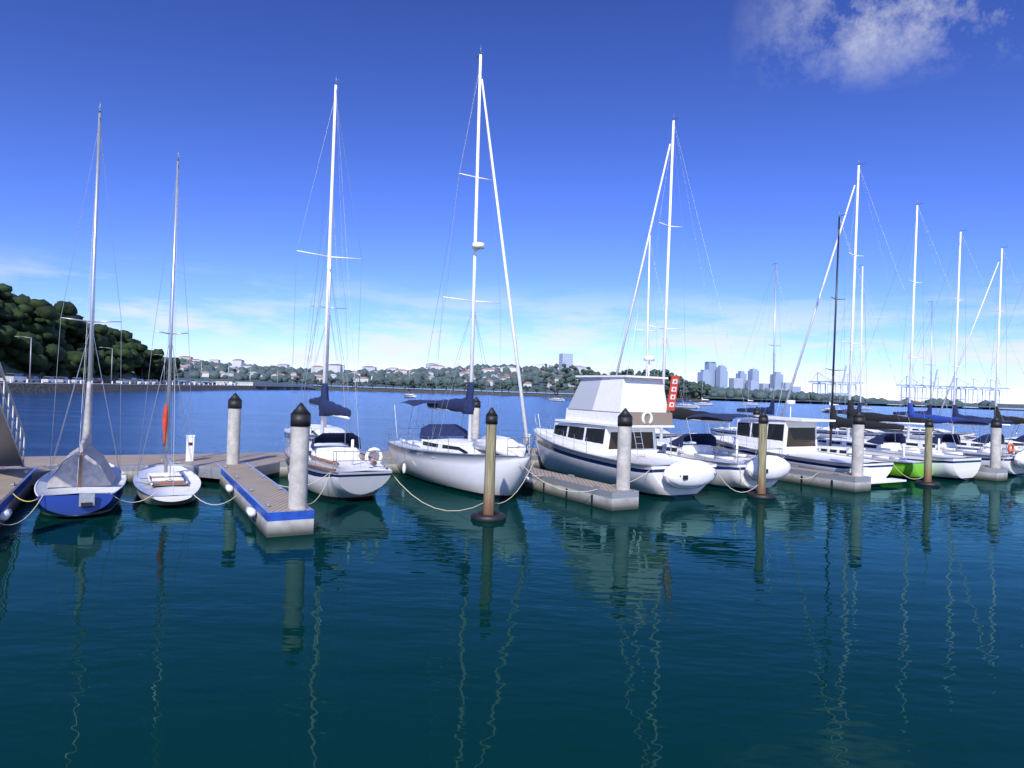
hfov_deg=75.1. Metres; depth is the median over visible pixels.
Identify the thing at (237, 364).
suburb houses
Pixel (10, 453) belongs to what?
gangway ramp
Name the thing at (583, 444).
motor yacht
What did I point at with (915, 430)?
sloop side
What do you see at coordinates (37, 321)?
headland trees
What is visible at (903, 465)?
sailboat
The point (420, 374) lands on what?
suburb trees
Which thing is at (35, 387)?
seawall
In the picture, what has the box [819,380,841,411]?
moored yacht
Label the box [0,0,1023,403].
sky
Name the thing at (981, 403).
parnell trees
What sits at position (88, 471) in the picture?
sailboat
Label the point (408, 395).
moored yacht
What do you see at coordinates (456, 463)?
sloop
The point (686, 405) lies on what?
moored yacht
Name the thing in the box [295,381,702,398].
causeway tree trunks
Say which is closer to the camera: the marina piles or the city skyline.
the marina piles
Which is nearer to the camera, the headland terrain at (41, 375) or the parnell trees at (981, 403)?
the headland terrain at (41, 375)
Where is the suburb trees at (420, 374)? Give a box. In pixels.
[132,357,870,403]
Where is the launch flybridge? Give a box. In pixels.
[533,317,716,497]
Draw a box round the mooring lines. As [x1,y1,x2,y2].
[0,457,1005,525]
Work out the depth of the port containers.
2225.93 m
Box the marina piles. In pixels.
[226,393,1001,521]
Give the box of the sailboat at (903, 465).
[785,209,933,478]
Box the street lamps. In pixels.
[14,336,277,384]
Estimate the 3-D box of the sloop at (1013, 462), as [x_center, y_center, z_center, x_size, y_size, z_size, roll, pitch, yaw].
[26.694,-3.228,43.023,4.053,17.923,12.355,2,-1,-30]
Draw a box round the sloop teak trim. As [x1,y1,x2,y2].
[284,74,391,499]
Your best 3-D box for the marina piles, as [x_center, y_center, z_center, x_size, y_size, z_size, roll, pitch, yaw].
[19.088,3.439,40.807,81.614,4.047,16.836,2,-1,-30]
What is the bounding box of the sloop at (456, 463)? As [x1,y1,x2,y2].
[387,52,534,497]
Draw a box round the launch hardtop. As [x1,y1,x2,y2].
[705,374,905,484]
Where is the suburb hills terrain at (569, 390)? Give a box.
[174,367,1023,408]
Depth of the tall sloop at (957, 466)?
38.44 m
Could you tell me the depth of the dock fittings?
22.31 m
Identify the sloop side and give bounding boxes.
[284,188,350,445]
[611,235,686,442]
[711,263,818,437]
[805,265,912,438]
[880,301,975,439]
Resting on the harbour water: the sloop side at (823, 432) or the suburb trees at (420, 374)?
the sloop side at (823, 432)
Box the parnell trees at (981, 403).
[678,394,997,408]
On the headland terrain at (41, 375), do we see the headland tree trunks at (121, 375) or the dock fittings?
the headland tree trunks at (121, 375)
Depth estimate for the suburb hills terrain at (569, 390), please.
937.80 m
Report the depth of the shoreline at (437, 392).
522.95 m
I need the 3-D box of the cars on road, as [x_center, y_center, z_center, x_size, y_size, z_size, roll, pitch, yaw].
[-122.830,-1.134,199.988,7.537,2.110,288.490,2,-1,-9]
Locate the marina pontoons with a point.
(283, 520)
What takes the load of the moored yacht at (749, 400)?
on the harbour water
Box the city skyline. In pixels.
[559,353,846,395]
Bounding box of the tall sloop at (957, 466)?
[781,162,981,479]
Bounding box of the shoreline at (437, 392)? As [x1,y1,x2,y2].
[303,387,710,401]
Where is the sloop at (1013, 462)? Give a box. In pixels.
[834,198,1023,475]
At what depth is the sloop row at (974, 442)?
46.19 m
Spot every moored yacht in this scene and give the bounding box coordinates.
[404,365,416,397]
[548,375,564,400]
[675,370,699,408]
[693,381,712,405]
[741,388,758,404]
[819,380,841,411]
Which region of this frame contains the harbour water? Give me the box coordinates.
[0,380,1023,767]
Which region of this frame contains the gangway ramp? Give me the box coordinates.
[0,363,24,466]
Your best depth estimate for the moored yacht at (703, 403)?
329.29 m
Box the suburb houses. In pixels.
[178,356,610,387]
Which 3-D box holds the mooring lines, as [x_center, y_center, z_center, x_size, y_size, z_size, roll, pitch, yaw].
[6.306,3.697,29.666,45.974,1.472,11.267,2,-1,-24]
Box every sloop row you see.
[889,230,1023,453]
[933,246,1023,446]
[964,288,1022,439]
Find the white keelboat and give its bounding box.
[133,149,200,505]
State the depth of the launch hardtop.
35.05 m
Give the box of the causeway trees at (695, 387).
[291,363,711,395]
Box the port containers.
[775,400,1019,408]
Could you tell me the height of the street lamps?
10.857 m
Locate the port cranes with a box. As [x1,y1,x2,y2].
[808,365,1009,403]
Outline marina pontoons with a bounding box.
[0,448,1007,537]
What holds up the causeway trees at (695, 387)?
on the causeway tree trunks at (692, 397)
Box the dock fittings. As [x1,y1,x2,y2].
[0,457,988,520]
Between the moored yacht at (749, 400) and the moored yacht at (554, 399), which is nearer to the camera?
the moored yacht at (554, 399)
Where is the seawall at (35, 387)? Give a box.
[0,379,257,392]
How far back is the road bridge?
402.91 m
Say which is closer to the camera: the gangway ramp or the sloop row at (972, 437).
the gangway ramp
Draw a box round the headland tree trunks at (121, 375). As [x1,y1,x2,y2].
[64,339,158,379]
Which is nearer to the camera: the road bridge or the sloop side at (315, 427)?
the sloop side at (315, 427)
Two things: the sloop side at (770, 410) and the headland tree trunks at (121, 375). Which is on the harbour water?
the sloop side at (770, 410)
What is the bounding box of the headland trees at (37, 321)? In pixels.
[0,283,181,382]
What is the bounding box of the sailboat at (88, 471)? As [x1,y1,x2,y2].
[34,100,126,517]
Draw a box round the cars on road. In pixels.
[0,373,237,384]
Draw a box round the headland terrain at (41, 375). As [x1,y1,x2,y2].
[0,345,215,384]
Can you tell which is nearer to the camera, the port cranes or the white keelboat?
the white keelboat
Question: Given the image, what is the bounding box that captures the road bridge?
[216,381,313,389]
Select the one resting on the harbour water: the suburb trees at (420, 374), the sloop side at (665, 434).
the sloop side at (665, 434)
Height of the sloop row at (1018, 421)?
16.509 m

